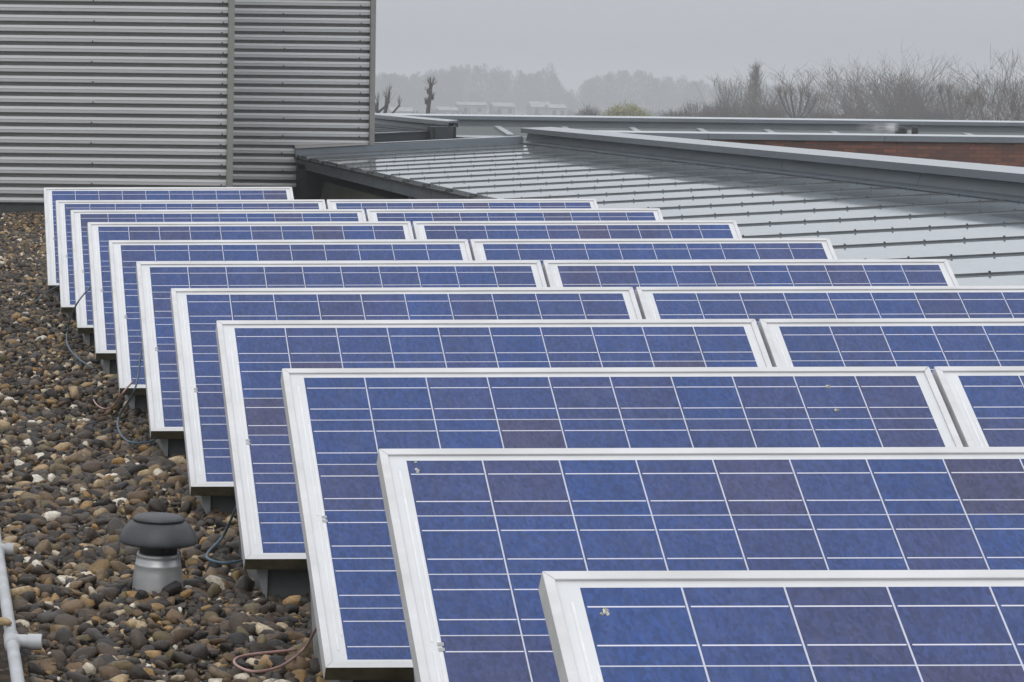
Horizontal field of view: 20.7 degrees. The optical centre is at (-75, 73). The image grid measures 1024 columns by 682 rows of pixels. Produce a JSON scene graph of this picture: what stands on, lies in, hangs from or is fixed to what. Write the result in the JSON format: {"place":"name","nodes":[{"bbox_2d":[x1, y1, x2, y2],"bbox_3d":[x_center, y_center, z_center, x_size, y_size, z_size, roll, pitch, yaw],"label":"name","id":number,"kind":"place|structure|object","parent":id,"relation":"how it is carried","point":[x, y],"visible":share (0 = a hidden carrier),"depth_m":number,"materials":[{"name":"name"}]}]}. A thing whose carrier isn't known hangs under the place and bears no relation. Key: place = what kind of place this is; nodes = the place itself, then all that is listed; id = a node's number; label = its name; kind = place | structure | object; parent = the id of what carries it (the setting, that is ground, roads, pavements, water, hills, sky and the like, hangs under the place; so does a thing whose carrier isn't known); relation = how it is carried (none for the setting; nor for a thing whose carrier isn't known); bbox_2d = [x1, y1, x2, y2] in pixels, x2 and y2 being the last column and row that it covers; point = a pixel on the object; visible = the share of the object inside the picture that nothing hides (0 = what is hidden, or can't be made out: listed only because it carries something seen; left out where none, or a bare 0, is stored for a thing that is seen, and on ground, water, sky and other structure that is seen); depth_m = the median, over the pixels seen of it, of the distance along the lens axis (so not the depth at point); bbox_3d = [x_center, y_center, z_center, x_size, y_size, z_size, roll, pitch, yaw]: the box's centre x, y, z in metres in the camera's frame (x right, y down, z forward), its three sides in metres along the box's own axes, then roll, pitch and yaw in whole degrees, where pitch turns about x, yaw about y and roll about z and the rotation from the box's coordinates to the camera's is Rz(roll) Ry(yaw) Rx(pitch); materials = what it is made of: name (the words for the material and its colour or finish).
{"place":"outdoors","nodes":[
{"label":"outdoors","id":0,"kind":"place"},
{"bbox_2d":[0,326,192,681],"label":"roof deck","id":1,"kind":"structure","parent":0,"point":[4,671],"depth_m":6.84,"materials":[{"name":"grey"}]},
{"bbox_2d":[119,512,197,594],"bbox_3d":[0.649,1.365,7.504,0.220,0.270,0.220,1,0,0],"label":"roof vent","id":2,"kind":"object","parent":1,"relation":"on","point":[158,539],"visible":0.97,"depth_m":7.45,"materials":[{"name":"plastic"}]},
{"bbox_2d":[44,187,293,301],"bbox_3d":[1.604,1.132,17.473,1.650,0.777,0.821,1,0,0],"label":"solar panel","id":3,"kind":"object","parent":1,"relation":"on","point":[52,196],"visible":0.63,"depth_m":17.80,"materials":[{"name":"glass"}]},
{"bbox_2d":[0,0,375,212],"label":"plant room","id":4,"kind":"object","parent":1,"relation":"on","point":[172,93],"visible":0.79,"depth_m":28.26,"materials":[{"name":"silver metal"}]},
{"bbox_2d":[55,199,325,319],"bbox_3d":[1.617,1.151,16.097,1.650,0.777,0.821,1,0,0],"label":"solar panel","id":5,"kind":"object","parent":1,"relation":"on","point":[64,208],"visible":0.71,"depth_m":16.43,"materials":[{"name":"glass"}]},
{"bbox_2d":[70,209,365,346],"bbox_3d":[1.635,1.141,14.720,1.650,0.776,0.821,1,0,0],"label":"solar panel","id":6,"kind":"object","parent":1,"relation":"on","point":[80,219],"visible":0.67,"depth_m":15.05,"materials":[{"name":"glass"}]},
{"bbox_2d":[87,221,413,374],"bbox_3d":[1.647,1.133,13.344,1.650,0.776,0.821,1,0,0],"label":"solar panel","id":7,"kind":"object","parent":1,"relation":"on","point":[101,235],"visible":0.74,"depth_m":13.65,"materials":[{"name":"glass"}]},
{"bbox_2d":[108,239,472,418],"bbox_3d":[1.662,1.140,11.968,1.650,0.776,0.821,1,0,0],"label":"solar panel","id":8,"kind":"object","parent":1,"relation":"on","point":[125,256],"visible":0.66,"depth_m":12.27,"materials":[{"name":"glass"}]},
{"bbox_2d":[136,260,546,455],"bbox_3d":[1.681,1.142,10.592,1.650,0.777,0.821,1,0,0],"label":"solar panel","id":9,"kind":"object","parent":1,"relation":"on","point":[157,281],"visible":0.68,"depth_m":10.88,"materials":[{"name":"glass"}]},
{"bbox_2d":[117,348,156,443],"bbox_3d":[0.858,1.239,10.822,0.177,0.421,0.828,1,0,4],"label":"cable","id":10,"kind":"object","parent":9,"relation":"hanging from","point":[120,413],"visible":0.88,"depth_m":10.73,"materials":[{"name":"grey rubber"}]},
{"bbox_2d":[170,287,641,515],"bbox_3d":[1.697,1.141,9.215,1.650,0.777,0.821,1,0,0],"label":"solar panel","id":11,"kind":"object","parent":1,"relation":"on","point":[197,313],"visible":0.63,"depth_m":9.50,"materials":[{"name":"glass"}]},
{"bbox_2d":[326,199,597,220],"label":"solar panel","id":12,"kind":"object","parent":1,"relation":"on","point":[364,204],"visible":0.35,"depth_m":16.45,"materials":[{"name":"glass"}]},
{"bbox_2d":[216,319,771,598],"bbox_3d":[1.710,1.130,7.839,1.650,0.776,0.821,1,0,0],"label":"solar panel","id":13,"kind":"object","parent":1,"relation":"on","point":[256,357],"visible":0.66,"depth_m":8.10,"materials":[{"name":"glass"}]},
{"bbox_2d":[366,208,662,235],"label":"solar panel","id":14,"kind":"object","parent":1,"relation":"on","point":[594,214],"visible":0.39,"depth_m":15.07,"materials":[{"name":"glass"}]},
{"bbox_2d":[412,220,741,259],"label":"solar panel","id":15,"kind":"object","parent":1,"relation":"on","point":[654,229],"visible":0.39,"depth_m":13.68,"materials":[{"name":"glass"}]},
{"bbox_2d":[281,366,962,681],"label":"solar panel","id":16,"kind":"object","parent":1,"relation":"on","point":[344,425],"visible":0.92,"depth_m":6.69,"materials":[{"name":"glass"}]},
{"bbox_2d":[469,238,836,265],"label":"solar panel","id":17,"kind":"object","parent":1,"relation":"on","point":[541,250],"visible":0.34,"depth_m":12.30,"materials":[{"name":"glass"}]},
{"bbox_2d":[377,447,1023,681],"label":"solar panel","id":18,"kind":"object","parent":1,"relation":"on","point":[481,539],"visible":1,"depth_m":5.32,"materials":[{"name":"glass"}]},
{"bbox_2d":[542,259,958,293],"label":"solar panel","id":19,"kind":"object","parent":1,"relation":"on","point":[634,274],"visible":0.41,"depth_m":10.92,"materials":[{"name":"glass"}]},
{"bbox_2d":[538,570,1023,681],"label":"solar panel","id":20,"kind":"object","parent":1,"relation":"on","point":[811,626],"visible":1,"depth_m":4.01,"materials":[{"name":"blue glass"}]},
{"bbox_2d":[635,286,1023,324],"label":"solar panel","id":21,"kind":"object","parent":1,"relation":"on","point":[756,303],"visible":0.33,"depth_m":9.54,"materials":[{"name":"glass"}]},
{"bbox_2d":[758,318,1023,372],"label":"solar panel","id":22,"kind":"object","parent":1,"relation":"on","point":[931,343],"visible":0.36,"depth_m":8.15,"materials":[{"name":"glass"}]},
{"bbox_2d":[932,366,1023,446],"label":"solar panel","id":23,"kind":"object","parent":1,"relation":"on","point":[984,405],"visible":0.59,"depth_m":6.75,"materials":[{"name":"glass"}]},
{"bbox_2d":[0,197,326,681],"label":"gravel","id":24,"kind":"structure","parent":0,"point":[81,486],"depth_m":8.44,"materials":[{"name":"brown gravel"}]},
{"bbox_2d":[0,531,41,681],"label":"drain pipe","id":25,"kind":"object","parent":24,"relation":"on","point":[15,642],"visible":0.99,"depth_m":6.71,"materials":[{"name":"grey plastic"}]},
{"bbox_2d":[0,617,11,625],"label":"loose stone","id":26,"kind":"object","parent":25,"relation":"on","point":[4,621],"visible":1,"depth_m":6.82,"materials":[{"name":"beige stone"}]},
{"bbox_2d":[35,285,58,301],"bbox_3d":[0.754,1.363,16.858,0.145,0.165,1.252,1,0,-4],"label":"cable","id":27,"kind":"object","parent":24,"relation":"on","point":[46,293],"visible":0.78,"depth_m":16.97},
{"bbox_2d":[66,285,94,368],"bbox_3d":[0.821,1.248,14.144,0.160,0.417,2.190,1,0,0],"label":"cable","id":28,"kind":"object","parent":24,"relation":"on","point":[84,293],"visible":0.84,"depth_m":13.60,"materials":[{"name":"grey rubber"}]},
{"bbox_2d":[93,380,133,409],"bbox_3d":[0.786,1.339,11.117,0.085,0.218,1.333,1,0,-1],"label":"cable","id":29,"kind":"object","parent":24,"relation":"on","point":[120,395],"visible":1,"depth_m":11.12,"materials":[{"name":"brown rubber"}]},
{"bbox_2d":[205,507,242,563],"bbox_3d":[0.894,1.345,8.082,0.132,0.208,0.538,1,0,0],"label":"cable","id":30,"kind":"object","parent":24,"relation":"on","point":[218,541],"visible":0.81,"depth_m":7.93,"materials":[{"name":"grey rubber"}]},
{"bbox_2d":[233,627,316,672],"bbox_3d":[0.868,1.363,6.518,0.229,0.142,0.316,1,0,16],"label":"cable","id":31,"kind":"object","parent":24,"relation":"on","point":[273,652],"visible":0.86,"depth_m":6.53,"materials":[{"name":"brown rubber"}]},
{"bbox_2d":[387,104,413,113],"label":"house","id":32,"kind":"structure","parent":0,"point":[406,109],"depth_m":741.31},
{"bbox_2d":[434,104,457,113],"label":"house","id":33,"kind":"structure","parent":0,"point":[451,109],"depth_m":730.27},
{"bbox_2d":[453,99,486,113],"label":"house","id":34,"kind":"structure","parent":0,"point":[476,107],"depth_m":760.00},
{"bbox_2d":[488,100,516,114],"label":"house","id":35,"kind":"structure","parent":0,"point":[504,108],"depth_m":760.00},
{"bbox_2d":[525,99,549,114],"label":"house","id":36,"kind":"structure","parent":0,"point":[534,107],"depth_m":760.95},
{"bbox_2d":[543,101,566,114],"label":"house","id":37,"kind":"structure","parent":0,"point":[556,109],"depth_m":745.05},
{"bbox_2d":[375,0,1023,93],"label":"sky","id":38,"kind":"structure","parent":0,"point":[584,39],"materials":[{"name":"grey"}]},
{"bbox_2d":[379,89,1023,120],"bbox_3d":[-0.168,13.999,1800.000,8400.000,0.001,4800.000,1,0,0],"label":"ground","id":39,"kind":"structure","parent":0,"point":[525,112],"depth_m":1409.98,"materials":[{"name":"grey"}]},
{"bbox_2d":[375,90,393,112],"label":"pollarded tree","id":40,"kind":"object","parent":39,"relation":"on","point":[377,110],"visible":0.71,"depth_m":151.71,"materials":[{"name":"grey plant"}]},
{"bbox_2d":[382,82,401,112],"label":"pollarded tree","id":41,"kind":"object","parent":39,"relation":"on","point":[386,108],"visible":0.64,"depth_m":154.94,"materials":[{"name":"grey plant"}]},
{"bbox_2d":[375,113,458,141],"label":"zinc monopitch roof","id":42,"kind":"structure","parent":39,"relation":"on","point":[391,128],"depth_m":38.10,"materials":[{"name":"grey metal"}]},
{"bbox_2d":[424,76,436,113],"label":"pollarded tree","id":43,"kind":"object","parent":39,"relation":"on","point":[430,92],"visible":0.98,"depth_m":149.93,"materials":[{"name":"grey plant"}]},
{"bbox_2d":[375,62,575,113],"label":"wood","id":44,"kind":"object","parent":39,"relation":"on","point":[458,79],"visible":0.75,"depth_m":1050.68,"materials":[{"name":"grey plant"}]},
{"bbox_2d":[383,106,668,116],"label":"hedge","id":45,"kind":"object","parent":39,"relation":"on","point":[567,112],"visible":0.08,"depth_m":681.01,"materials":[{"name":"grey plant"}]},
{"bbox_2d":[375,91,692,112],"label":"wood","id":46,"kind":"object","parent":39,"relation":"on","point":[485,99],"visible":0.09,"depth_m":1168.02,"materials":[{"name":"grey plant"}]},
{"bbox_2d":[575,102,598,115],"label":"bare bush","id":47,"kind":"object","parent":39,"relation":"on","point":[588,112],"visible":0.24,"depth_m":229.85,"materials":[{"name":"grey plant"}]},
{"bbox_2d":[596,99,653,115],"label":"budding bush","id":48,"kind":"object","parent":39,"relation":"on","point":[629,110],"visible":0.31,"depth_m":224.42,"materials":[{"name":"green plant"}]},
{"bbox_2d":[294,127,1023,285],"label":"standing seam roof","id":49,"kind":"structure","parent":39,"relation":"on","point":[965,220],"depth_m":21.41,"materials":[{"name":"metal"}]},
{"bbox_2d":[659,107,692,116],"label":"bare bush","id":50,"kind":"object","parent":39,"relation":"on","point":[672,114],"visible":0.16,"depth_m":224.82,"materials":[{"name":"grey plant"}]},
{"bbox_2d":[669,101,717,116],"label":"bare bush","id":51,"kind":"object","parent":39,"relation":"on","point":[703,113],"visible":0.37,"depth_m":244.40,"materials":[{"name":"grey plant"}]},
{"bbox_2d":[382,113,1023,166],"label":"brick building","id":52,"kind":"structure","parent":39,"relation":"on","point":[988,142],"depth_m":61.88,"materials":[{"name":"metal"}]},
{"bbox_2d":[894,126,906,133],"bbox_3d":[20.327,1.226,56.000,0.263,0.257,0.257,1,0,0],"label":"exhaust cowl","id":53,"kind":"object","parent":52,"relation":"on","point":[900,129],"visible":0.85,"depth_m":55.91,"materials":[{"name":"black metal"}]},
{"bbox_2d":[911,126,918,133],"bbox_3d":[20.622,1.224,56.000,0.143,0.266,0.140,1,0,0],"label":"exhaust cowl","id":54,"kind":"object","parent":52,"relation":"on","point":[915,129],"visible":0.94,"depth_m":55.95,"materials":[{"name":"black metal"}]},
{"bbox_2d":[700,98,734,116],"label":"bare bush","id":55,"kind":"object","parent":39,"relation":"on","point":[720,111],"visible":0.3,"depth_m":247.56,"materials":[{"name":"grey plant"}]},
{"bbox_2d":[706,73,751,113],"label":"bare tree","id":56,"kind":"object","parent":39,"relation":"on","point":[728,95],"visible":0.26,"depth_m":267.37,"materials":[{"name":"grey plant"}]},
{"bbox_2d":[723,94,766,117],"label":"bare bush","id":57,"kind":"object","parent":39,"relation":"on","point":[740,114],"visible":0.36,"depth_m":245.50,"materials":[{"name":"grey plant"}]},
{"bbox_2d":[734,61,769,112],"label":"poplar tree","id":58,"kind":"object","parent":39,"relation":"on","point":[756,72],"visible":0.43,"depth_m":264.85,"materials":[{"name":"grey plant"}]},
{"bbox_2d":[755,99,787,117],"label":"bare bush","id":59,"kind":"object","parent":39,"relation":"on","point":[778,113],"visible":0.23,"depth_m":245.64,"materials":[{"name":"grey plant"}]},
{"bbox_2d":[686,63,882,118],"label":"bare tree","id":60,"kind":"object","parent":39,"relation":"on","point":[772,107],"visible":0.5,"depth_m":242.65,"materials":[{"name":"grey plant"}]},
{"bbox_2d":[561,69,1023,118],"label":"wood","id":61,"kind":"object","parent":39,"relation":"on","point":[595,86],"visible":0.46,"depth_m":1080.26,"materials":[{"name":"grey plant"}]},
{"bbox_2d":[768,82,831,117],"bbox_3d":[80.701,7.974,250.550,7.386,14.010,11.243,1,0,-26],"label":"bare tree","id":62,"kind":"object","parent":39,"relation":"on","point":[796,101],"visible":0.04,"depth_m":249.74,"materials":[{"name":"grey plant"}]},
{"bbox_2d":[804,107,844,118],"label":"bare bush","id":63,"kind":"object","parent":39,"relation":"on","point":[826,116],"visible":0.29,"depth_m":239.32,"materials":[{"name":"grey plant"}]},
{"bbox_2d":[795,91,871,118],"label":"bare tree","id":64,"kind":"object","parent":39,"relation":"on","point":[818,107],"visible":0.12,"depth_m":237.23,"materials":[{"name":"grey plant"}]},
{"bbox_2d":[838,106,877,118],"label":"bare bush","id":65,"kind":"object","parent":39,"relation":"on","point":[858,114],"visible":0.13,"depth_m":241.57,"materials":[{"name":"brown plant"}]},
{"bbox_2d":[793,58,984,119],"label":"bare tree","id":66,"kind":"object","parent":39,"relation":"on","point":[863,90],"visible":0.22,"depth_m":245.72,"materials":[{"name":"grey plant"}]},
{"bbox_2d":[794,39,989,119],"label":"bare tree","id":67,"kind":"object","parent":39,"relation":"on","point":[894,99],"visible":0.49,"depth_m":236.47,"materials":[{"name":"grey plant"}]},
{"bbox_2d":[883,107,913,119],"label":"bare bush","id":68,"kind":"object","parent":39,"relation":"on","point":[899,116],"visible":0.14,"depth_m":241.69,"materials":[{"name":"brown plant"}]},
{"bbox_2d":[832,63,998,119],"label":"bare tree","id":69,"kind":"object","parent":39,"relation":"on","point":[881,105],"visible":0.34,"depth_m":238.46,"materials":[{"name":"grey plant"}]},
{"bbox_2d":[856,67,978,119],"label":"bare tree","id":70,"kind":"object","parent":39,"relation":"on","point":[928,114],"visible":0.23,"depth_m":239.80,"materials":[{"name":"grey plant"}]},
{"bbox_2d":[834,71,1009,119],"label":"bare tree","id":71,"kind":"object","parent":39,"relation":"on","point":[899,84],"visible":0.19,"depth_m":238.64,"materials":[{"name":"grey plant"}]},
{"bbox_2d":[914,108,958,119],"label":"bare bush","id":72,"kind":"object","parent":39,"relation":"on","point":[935,115],"visible":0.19,"depth_m":239.46,"materials":[{"name":"brown plant"}]},
{"bbox_2d":[885,73,1023,120],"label":"bare tree","id":73,"kind":"object","parent":39,"relation":"on","point":[957,110],"visible":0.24,"depth_m":235.32,"materials":[{"name":"grey plant"}]},
{"bbox_2d":[935,79,976,119],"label":"pollarded tree","id":74,"kind":"object","parent":39,"relation":"on","point":[950,98],"visible":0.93,"depth_m":214.99,"materials":[{"name":"grey plant"}]},
{"bbox_2d":[953,88,988,119],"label":"pollarded tree","id":75,"kind":"object","parent":39,"relation":"on","point":[957,97],"visible":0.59,"depth_m":217.83,"materials":[{"name":"grey plant"}]},
{"bbox_2d":[938,46,1023,120],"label":"bare tree","id":76,"kind":"object","parent":39,"relation":"on","point":[1011,93],"visible":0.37,"depth_m":184.96,"materials":[{"name":"grey plant"}]},
{"bbox_2d":[966,86,1016,120],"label":"pollarded tree","id":77,"kind":"object","parent":39,"relation":"on","point":[971,105],"visible":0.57,"depth_m":211.50,"materials":[{"name":"grey plant"}]}
]}

